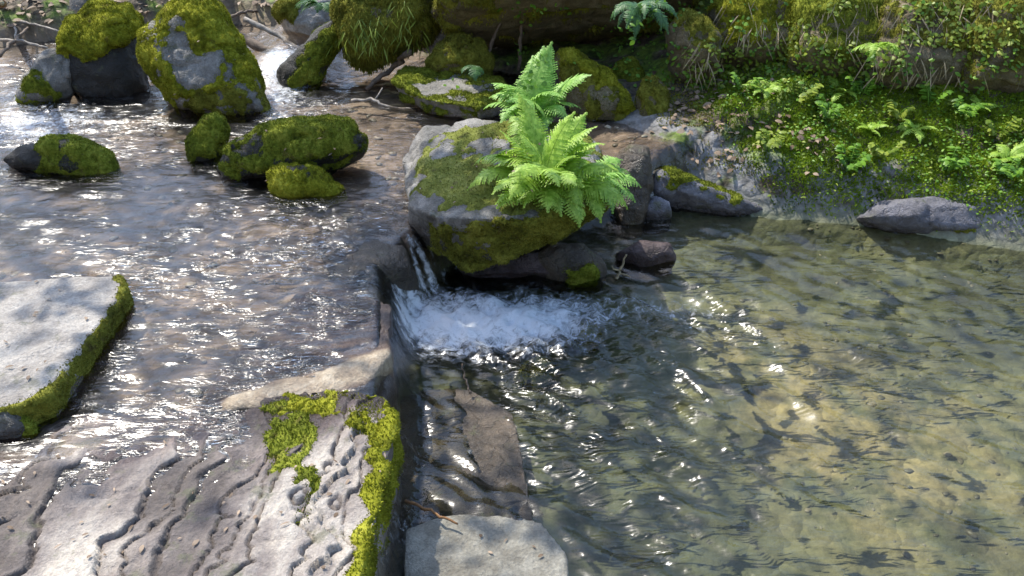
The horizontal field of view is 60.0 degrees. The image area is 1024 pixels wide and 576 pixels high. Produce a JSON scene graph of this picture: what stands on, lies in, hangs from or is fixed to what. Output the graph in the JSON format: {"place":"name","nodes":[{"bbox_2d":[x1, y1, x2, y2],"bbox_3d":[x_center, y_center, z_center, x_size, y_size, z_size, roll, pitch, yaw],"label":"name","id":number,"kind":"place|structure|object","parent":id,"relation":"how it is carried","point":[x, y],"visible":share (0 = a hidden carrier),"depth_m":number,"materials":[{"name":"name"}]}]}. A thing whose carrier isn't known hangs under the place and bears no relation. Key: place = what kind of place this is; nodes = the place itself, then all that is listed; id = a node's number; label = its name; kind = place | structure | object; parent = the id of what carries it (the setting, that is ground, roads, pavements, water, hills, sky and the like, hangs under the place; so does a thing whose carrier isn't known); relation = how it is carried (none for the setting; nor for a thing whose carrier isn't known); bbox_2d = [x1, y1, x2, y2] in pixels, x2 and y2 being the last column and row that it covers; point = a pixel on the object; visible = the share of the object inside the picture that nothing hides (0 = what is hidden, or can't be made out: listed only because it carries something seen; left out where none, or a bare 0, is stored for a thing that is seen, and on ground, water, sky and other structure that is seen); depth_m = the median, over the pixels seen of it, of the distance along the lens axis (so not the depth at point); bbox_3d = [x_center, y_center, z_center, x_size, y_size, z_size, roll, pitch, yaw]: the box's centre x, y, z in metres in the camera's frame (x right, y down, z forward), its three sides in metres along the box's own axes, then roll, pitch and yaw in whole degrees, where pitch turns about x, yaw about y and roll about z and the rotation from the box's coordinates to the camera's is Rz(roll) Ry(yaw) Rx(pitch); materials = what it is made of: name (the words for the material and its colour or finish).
{"place":"outdoors","nodes":[
{"label":"outdoors","id":0,"kind":"place"},
{"bbox_2d":[0,24,1018,565],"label":"water","id":1,"kind":"structure","parent":0,"point":[466,322],"depth_m":3.25,"materials":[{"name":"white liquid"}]},
{"bbox_2d":[238,30,290,57],"bbox_3d":[-1.432,-1.380,5.053,0.445,0.148,0.086,15,35,23],"label":"fallen branch","id":2,"kind":"object","parent":1,"relation":"on","point":[254,44],"visible":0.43,"depth_m":5.03,"materials":[{"name":"wood"}]},
{"bbox_2d":[243,17,298,49],"bbox_3d":[-1.374,-1.464,5.114,0.385,0.166,0.060,13,34,20],"label":"fallen branch","id":3,"kind":"object","parent":1,"relation":"on","point":[253,23],"visible":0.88,"depth_m":5.11,"materials":[{"name":"grey wood"}]},
{"bbox_2d":[351,88,415,110],"bbox_3d":[-0.638,-0.954,4.461,0.355,0.081,0.082,11,34,18],"label":"driftwood","id":4,"kind":"object","parent":1,"relation":"on","point":[379,103],"visible":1,"depth_m":4.45,"materials":[{"name":"grey wood"}]},
{"bbox_2d":[365,49,411,90],"bbox_3d":[-0.649,-1.153,4.645,0.256,0.213,0.108,-4,32,-7],"label":"fallen branch","id":5,"kind":"object","parent":1,"relation":"on","point":[400,61],"visible":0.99,"depth_m":4.65,"materials":[{"name":"wood"}]},
{"bbox_2d":[612,254,630,280],"bbox_3d":[0.426,-0.078,3.472,0.069,0.093,0.052,-10,33,-16],"label":"driftwood","id":6,"kind":"object","parent":1,"relation":"on","point":[619,271],"visible":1,"depth_m":3.48,"materials":[{"name":"wood"}]},
{"bbox_2d":[0,0,1023,575],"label":"ground","id":7,"kind":"structure","parent":0,"point":[738,516],"depth_m":3.21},
{"bbox_2d":[0,26,29,57],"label":"twig","id":8,"kind":"object","parent":7,"relation":"on","point":[8,44],"visible":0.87,"depth_m":4.98,"materials":[{"name":"grey wood"}]},
{"bbox_2d":[0,38,47,48],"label":"twig","id":9,"kind":"object","parent":8,"relation":"on","point":[19,40],"visible":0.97,"depth_m":5.00,"materials":[{"name":"grey wood"}]},
{"bbox_2d":[0,412,40,444],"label":"rock","id":10,"kind":"object","parent":7,"relation":"on","point":[14,429],"visible":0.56,"depth_m":2.37,"materials":[{"name":"grey stone"}]},
{"bbox_2d":[16,20,58,31],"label":"twig","id":11,"kind":"object","parent":7,"relation":"on","point":[38,25],"visible":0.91,"depth_m":5.29,"materials":[{"name":"grey wood"}]},
{"bbox_2d":[15,48,74,112],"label":"rock","id":12,"kind":"object","parent":7,"relation":"on","point":[45,79],"visible":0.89,"depth_m":4.46,"materials":[{"name":"grey stone"}]},
{"bbox_2d":[3,133,123,183],"bbox_3d":[-1.933,-0.545,3.852,0.502,0.297,0.260,0,32,0],"label":"rock","id":13,"kind":"object","parent":7,"relation":"on","point":[70,158],"visible":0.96,"depth_m":3.75,"materials":[{"name":"stone"}]},
{"bbox_2d":[0,274,135,428],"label":"slab","id":14,"kind":"structure","parent":7,"relation":"on","point":[56,330],"depth_m":2.66,"materials":[{"name":"stone"}]},
{"bbox_2d":[69,0,86,9],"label":"rock","id":15,"kind":"object","parent":7,"relation":"on","point":[74,3],"visible":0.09,"depth_m":5.42,"materials":[{"name":"grey stone"}]},
{"bbox_2d":[55,0,150,107],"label":"boulder","id":16,"kind":"object","parent":7,"relation":"on","point":[96,41],"visible":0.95,"depth_m":4.49,"materials":[{"name":"stone"}]},
{"bbox_2d":[1,0,277,26],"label":"leaf litter","id":17,"kind":"object","parent":7,"relation":"on","point":[24,3],"visible":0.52,"depth_m":5.36,"materials":[{"name":"plant"}]},
{"bbox_2d":[0,389,404,575],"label":"slab","id":18,"kind":"structure","parent":7,"relation":"on","point":[351,538],"depth_m":2.19,"materials":[{"name":"stone"}]},
{"bbox_2d":[135,0,273,123],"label":"boulder","id":19,"kind":"object","parent":7,"relation":"on","point":[191,73],"visible":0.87,"depth_m":4.26,"materials":[{"name":"green plant"}]},
{"bbox_2d":[184,111,230,172],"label":"rock","id":20,"kind":"object","parent":7,"relation":"on","point":[207,139],"visible":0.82,"depth_m":3.85,"materials":[{"name":"stone"}]},
{"bbox_2d":[231,9,257,18],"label":"twig","id":21,"kind":"object","parent":7,"relation":"on","point":[241,12],"visible":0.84,"depth_m":5.50,"materials":[{"name":"wood"}]},
{"bbox_2d":[217,113,368,189],"bbox_3d":[-0.933,-0.569,3.799,0.652,0.374,0.360,0,32,0],"label":"rock","id":22,"kind":"object","parent":7,"relation":"on","point":[256,152],"visible":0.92,"depth_m":3.67,"materials":[{"name":"stone"}]},
{"bbox_2d":[194,286,398,416],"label":"slab","id":23,"kind":"structure","parent":7,"relation":"on","point":[362,349],"depth_m":2.72,"materials":[{"name":"stone"}]},
{"bbox_2d":[271,0,329,44],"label":"rock","id":24,"kind":"object","parent":7,"relation":"on","point":[287,16],"visible":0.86,"depth_m":5.14,"materials":[{"name":"stone"}]},
{"bbox_2d":[265,162,347,207],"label":"rock","id":25,"kind":"object","parent":7,"relation":"on","point":[289,182],"visible":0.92,"depth_m":3.58,"materials":[{"name":"stone"}]},
{"bbox_2d":[276,20,342,98],"bbox_3d":[-1.061,-1.191,4.731,0.390,0.432,0.218,-21,38,-30],"label":"rock","id":26,"kind":"object","parent":7,"relation":"on","point":[303,67],"visible":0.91,"depth_m":4.64,"materials":[{"name":"stone"}]},
{"bbox_2d":[319,223,426,306],"bbox_3d":[-0.595,-0.133,3.498,0.378,0.318,0.806,-12,34,-18],"label":"rock","id":27,"kind":"object","parent":7,"relation":"on","point":[387,254],"visible":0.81,"depth_m":3.23,"materials":[{"name":"grey stone"}]},
{"bbox_2d":[329,0,440,75],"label":"boulder","id":28,"kind":"object","parent":7,"relation":"on","point":[353,11],"visible":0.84,"depth_m":4.52,"materials":[{"name":"green plant"}]},
{"bbox_2d":[295,0,329,13],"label":"fern","id":29,"kind":"object","parent":28,"relation":"on","point":[313,3],"visible":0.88,"depth_m":4.77,"materials":[{"name":"green plant"}]},
{"bbox_2d":[325,1,429,61],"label":"hanging grass","id":30,"kind":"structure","parent":28,"relation":"hanging from","point":[362,44],"depth_m":4.50,"materials":[{"name":"green plant"}]},
{"bbox_2d":[390,65,509,119],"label":"slab","id":31,"kind":"structure","parent":7,"relation":"on","point":[425,90],"depth_m":4.37,"materials":[{"name":"grey stone"}]},
{"bbox_2d":[424,33,494,75],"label":"rock","id":32,"kind":"object","parent":7,"relation":"on","point":[453,52],"visible":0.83,"depth_m":4.51,"materials":[{"name":"green stone"}]},
{"bbox_2d":[399,389,532,543],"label":"slab","id":33,"kind":"structure","parent":7,"relation":"on","point":[467,459],"depth_m":2.64,"materials":[{"name":"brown stone"}]},
{"bbox_2d":[461,364,470,393],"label":"twig","id":34,"kind":"object","parent":33,"relation":"on","point":[468,389],"visible":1,"depth_m":2.85,"materials":[{"name":"wood"}]},
{"bbox_2d":[403,514,568,575],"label":"slab","id":35,"kind":"structure","parent":7,"relation":"on","point":[439,547],"depth_m":2.30,"materials":[{"name":"stone"}]},
{"bbox_2d":[2,25,542,574],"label":"leaf litter","id":36,"kind":"object","parent":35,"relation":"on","point":[232,493],"visible":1,"depth_m":2.19,"materials":[{"name":"brown plant"}]},
{"bbox_2d":[404,499,457,524],"bbox_3d":[-0.218,0.601,2.380,0.172,0.016,0.017,18,36,26],"label":"twig","id":37,"kind":"object","parent":35,"relation":"on","point":[427,509],"visible":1,"depth_m":2.38,"materials":[{"name":"brown wood"}]},
{"bbox_2d":[458,247,547,290],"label":"rock","id":38,"kind":"object","parent":7,"relation":"on","point":[521,268],"visible":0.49,"depth_m":3.49,"materials":[{"name":"stone"}]},
{"bbox_2d":[402,118,609,272],"bbox_3d":[-0.036,-0.465,3.767,0.859,0.554,1.500,0,32,0],"label":"boulder","id":39,"kind":"object","parent":7,"relation":"on","point":[472,229],"visible":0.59,"depth_m":3.25,"materials":[{"name":"grey stone"}]},
{"bbox_2d":[485,41,590,128],"bbox_3d":[0.115,-0.829,3.573,0.418,0.282,0.346,-9,33,-15],"label":"fern","id":40,"kind":"object","parent":39,"relation":"on","point":[540,99],"visible":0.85,"depth_m":3.58,"materials":[{"name":"green plant"}]},
{"bbox_2d":[467,92,627,226],"bbox_3d":[0.099,-0.450,3.107,0.565,0.379,0.490,24,39,33],"label":"fern","id":41,"kind":"object","parent":39,"relation":"on","point":[560,166],"visible":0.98,"depth_m":3.06,"materials":[{"name":"green plant"}]},
{"bbox_2d":[596,155,641,213],"bbox_3d":[0.365,-0.381,3.251,0.188,0.140,0.271,16,35,24],"label":"fern","id":42,"kind":"object","parent":39,"relation":"on","point":[620,175],"visible":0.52,"depth_m":3.25,"materials":[{"name":"green plant"}]},
{"bbox_2d":[0,92,1023,571],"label":"pebbles","id":43,"kind":"object","parent":7,"relation":"on","point":[192,392],"visible":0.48,"depth_m":3.32,"materials":[{"name":"grey stone"}]},
{"bbox_2d":[513,355,557,390],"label":"rock","id":44,"kind":"object","parent":7,"relation":"on","point":[524,379],"visible":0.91,"depth_m":3.03,"materials":[{"name":"grey stone"}]},
{"bbox_2d":[430,0,702,47],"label":"cliff rock","id":45,"kind":"object","parent":7,"relation":"on","point":[585,21],"visible":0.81,"depth_m":4.50,"materials":[{"name":"brown stone"}]},
{"bbox_2d":[461,65,483,80],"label":"fern","id":46,"kind":"object","parent":45,"relation":"on","point":[472,70],"visible":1,"depth_m":4.20,"materials":[{"name":"green plant"}]},
{"bbox_2d":[488,23,501,52],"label":"stem","id":47,"kind":"object","parent":45,"relation":"attached to","point":[493,39],"visible":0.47,"depth_m":4.54,"materials":[{"name":"brown plant"}]},
{"bbox_2d":[517,24,522,70],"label":"stem","id":48,"kind":"object","parent":45,"relation":"attached to","point":[520,46],"visible":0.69,"depth_m":4.59,"materials":[{"name":"brown plant"}]},
{"bbox_2d":[538,242,606,292],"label":"rock","id":49,"kind":"object","parent":7,"relation":"on","point":[574,267],"visible":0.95,"depth_m":3.46,"materials":[{"name":"grey stone"}]},
{"bbox_2d":[566,319,602,352],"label":"rock","id":50,"kind":"object","parent":7,"relation":"on","point":[588,332],"visible":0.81,"depth_m":3.20,"materials":[{"name":"grey stone"}]},
{"bbox_2d":[552,47,635,122],"bbox_3d":[0.408,-0.952,4.336,0.455,0.444,0.292,14,35,21],"label":"boulder","id":51,"kind":"object","parent":7,"relation":"on","point":[602,94],"visible":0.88,"depth_m":4.23,"materials":[{"name":"green plant"}]},
{"bbox_2d":[612,56,645,81],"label":"rock","id":52,"kind":"object","parent":7,"relation":"on","point":[623,66],"visible":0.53,"depth_m":4.47,"materials":[{"name":"green stone"}]},
{"bbox_2d":[609,144,653,238],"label":"rock","id":53,"kind":"object","parent":7,"relation":"on","point":[636,163],"visible":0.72,"depth_m":3.85,"materials":[{"name":"grey stone"}]},
{"bbox_2d":[614,240,675,278],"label":"rock","id":54,"kind":"object","parent":7,"relation":"on","point":[657,258],"visible":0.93,"depth_m":3.58,"materials":[{"name":"stone"}]},
{"bbox_2d":[634,75,669,115],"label":"rock","id":55,"kind":"object","parent":7,"relation":"on","point":[652,97],"visible":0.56,"depth_m":4.21,"materials":[{"name":"green stone"}]},
{"bbox_2d":[643,196,671,233],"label":"rock","id":56,"kind":"object","parent":7,"relation":"on","point":[659,214],"visible":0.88,"depth_m":3.91,"materials":[{"name":"grey stone"}]},
{"bbox_2d":[664,8,721,84],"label":"cliff rock","id":57,"kind":"object","parent":7,"relation":"on","point":[692,21],"visible":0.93,"depth_m":4.20,"materials":[{"name":"green stone"}]},
{"bbox_2d":[651,165,762,216],"bbox_3d":[0.895,-0.400,4.009,0.566,0.314,0.208,8,33,12],"label":"rock","id":58,"kind":"object","parent":7,"relation":"on","point":[678,189],"visible":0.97,"depth_m":3.93,"materials":[{"name":"grey stone"}]},
{"bbox_2d":[653,64,822,212],"bbox_3d":[1.016,-0.790,4.240,0.734,0.444,1.025,0,32,0],"label":"moss carpet","id":59,"kind":"object","parent":7,"relation":"on","point":[692,107],"visible":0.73,"depth_m":4.14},
{"bbox_2d":[651,67,844,176],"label":"leaf litter","id":60,"kind":"object","parent":7,"relation":"on","point":[742,159],"visible":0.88,"depth_m":4.08,"materials":[{"name":"brown plant"}]},
{"bbox_2d":[706,0,795,67],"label":"cliff rock","id":61,"kind":"object","parent":7,"relation":"on","point":[774,10],"visible":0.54,"depth_m":4.24,"materials":[{"name":"green stone"}]},
{"bbox_2d":[742,79,785,98],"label":"fern","id":62,"kind":"object","parent":7,"relation":"on","point":[772,86],"visible":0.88,"depth_m":4.15,"materials":[{"name":"green plant"}]},
{"bbox_2d":[755,129,787,150],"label":"leafy plant","id":63,"kind":"object","parent":7,"relation":"on","point":[775,141],"visible":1,"depth_m":3.94,"materials":[{"name":"green plant"}]},
{"bbox_2d":[814,93,843,118],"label":"leafy plant","id":64,"kind":"object","parent":7,"relation":"on","point":[826,111],"visible":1,"depth_m":3.99,"materials":[{"name":"green plant"}]},
{"bbox_2d":[783,0,884,77],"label":"cliff rock","id":65,"kind":"object","parent":7,"relation":"on","point":[808,11],"visible":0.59,"depth_m":4.11,"materials":[{"name":"green stone"}]},
{"bbox_2d":[826,75,857,102],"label":"fern","id":66,"kind":"object","parent":7,"relation":"on","point":[833,80],"visible":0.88,"depth_m":4.17,"materials":[{"name":"green plant"}]},
{"bbox_2d":[677,60,1023,238],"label":"moss carpet","id":67,"kind":"object","parent":7,"relation":"on","point":[990,189],"visible":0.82,"depth_m":3.96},
{"bbox_2d":[730,72,762,93],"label":"leafy plant","id":68,"kind":"object","parent":67,"relation":"on","point":[735,77],"visible":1,"depth_m":4.14,"materials":[{"name":"green plant"}]},
{"bbox_2d":[794,79,823,101],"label":"leafy plant","id":69,"kind":"object","parent":67,"relation":"on","point":[809,93],"visible":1,"depth_m":4.07,"materials":[{"name":"green plant"}]},
{"bbox_2d":[835,143,872,171],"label":"leafy plant","id":70,"kind":"object","parent":67,"relation":"on","point":[855,165],"visible":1,"depth_m":3.87,"materials":[{"name":"green plant"}]},
{"bbox_2d":[845,76,877,96],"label":"leafy plant","id":71,"kind":"object","parent":67,"relation":"on","point":[866,89],"visible":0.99,"depth_m":4.13,"materials":[{"name":"green plant"}]},
{"bbox_2d":[868,140,905,159],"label":"leafy plant","id":72,"kind":"object","parent":67,"relation":"on","point":[875,150],"visible":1,"depth_m":3.86,"materials":[{"name":"green plant"}]},
{"bbox_2d":[886,99,915,118],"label":"leafy plant","id":73,"kind":"object","parent":67,"relation":"on","point":[904,114],"visible":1,"depth_m":4.01,"materials":[{"name":"green plant"}]},
{"bbox_2d":[919,80,953,106],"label":"leafy plant","id":74,"kind":"object","parent":67,"relation":"on","point":[925,90],"visible":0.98,"depth_m":4.05,"materials":[{"name":"green plant"}]},
{"bbox_2d":[951,95,988,117],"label":"leafy plant","id":75,"kind":"object","parent":67,"relation":"on","point":[969,109],"visible":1,"depth_m":3.94,"materials":[{"name":"green plant"}]},
{"bbox_2d":[960,94,999,119],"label":"fern","id":76,"kind":"object","parent":67,"relation":"on","point":[991,105],"visible":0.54,"depth_m":3.99,"materials":[{"name":"green plant"}]},
{"bbox_2d":[991,157,1023,179],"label":"leafy plant","id":77,"kind":"object","parent":67,"relation":"on","point":[1000,168],"visible":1,"depth_m":3.71,"materials":[{"name":"green plant"}]},
{"bbox_2d":[710,59,1023,214],"bbox_3d":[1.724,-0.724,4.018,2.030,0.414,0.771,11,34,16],"label":"ground cover","id":78,"kind":"object","parent":7,"relation":"on","point":[930,143],"visible":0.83,"depth_m":3.97,"materials":[{"name":"green plant"}]},
{"bbox_2d":[857,121,888,136],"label":"fern","id":79,"kind":"object","parent":7,"relation":"on","point":[872,126],"visible":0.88,"depth_m":4.02,"materials":[{"name":"green plant"}]},
{"bbox_2d":[896,117,938,143],"bbox_3d":[1.824,-0.703,3.965,0.199,0.071,0.204,0,32,0],"label":"fern","id":80,"kind":"object","parent":7,"relation":"on","point":[909,126],"visible":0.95,"depth_m":3.95,"materials":[{"name":"green plant"}]},
{"bbox_2d":[866,0,970,89],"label":"cliff rock","id":81,"kind":"object","parent":7,"relation":"on","point":[941,56],"visible":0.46,"depth_m":4.01,"materials":[{"name":"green stone"}]},
{"bbox_2d":[680,1,1021,93],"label":"hanging grass","id":82,"kind":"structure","parent":81,"relation":"hanging from","point":[827,36],"depth_m":4.09,"materials":[{"name":"plant"}]},
{"bbox_2d":[856,196,982,233],"bbox_3d":[1.969,-0.256,3.882,0.934,0.336,0.286,2,32,3],"label":"rock","id":83,"kind":"object","parent":7,"relation":"on","point":[923,215],"visible":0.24,"depth_m":3.75,"materials":[{"name":"grey stone"}]},
{"bbox_2d":[938,146,969,170],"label":"leafy plant","id":84,"kind":"object","parent":7,"relation":"on","point":[953,163],"visible":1,"depth_m":3.80,"materials":[{"name":"green plant"}]},
{"bbox_2d":[954,0,1023,93],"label":"cliff rock","id":85,"kind":"object","parent":7,"relation":"on","point":[1008,81],"visible":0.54,"depth_m":3.94,"materials":[{"name":"green stone"}]},
{"bbox_2d":[443,0,1023,93],"bbox_3d":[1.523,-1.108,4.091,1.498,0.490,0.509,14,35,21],"label":"creeping leaves","id":86,"kind":"object","parent":85,"relation":"on","point":[1009,42],"visible":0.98,"depth_m":4.02,"materials":[{"name":"green plant"}]},
{"bbox_2d":[610,0,677,39],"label":"fern","id":87,"kind":"object","parent":86,"relation":"on","point":[633,8],"visible":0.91,"depth_m":3.69,"materials":[{"name":"green plant"}]},
{"bbox_2d":[851,41,899,60],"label":"fern","id":88,"kind":"object","parent":86,"relation":"on","point":[875,46],"visible":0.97,"depth_m":3.91,"materials":[{"name":"green plant"}]},
{"bbox_2d":[985,116,1021,136],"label":"leafy plant","id":89,"kind":"object","parent":7,"relation":"on","point":[1010,126],"visible":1,"depth_m":3.88,"materials":[{"name":"green plant"}]},
{"bbox_2d":[987,142,1023,167],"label":"fern","id":90,"kind":"object","parent":7,"relation":"on","point":[1018,150],"visible":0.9,"depth_m":3.80,"materials":[{"name":"green plant"}]},
{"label":"root","id":91,"kind":"object","parent":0,"visible":0},
{"bbox_2d":[0,0,6,7],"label":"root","id":92,"kind":"object","parent":91,"relation":"on","point":[5,4],"visible":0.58,"depth_m":3.98,"materials":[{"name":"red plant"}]}
]}

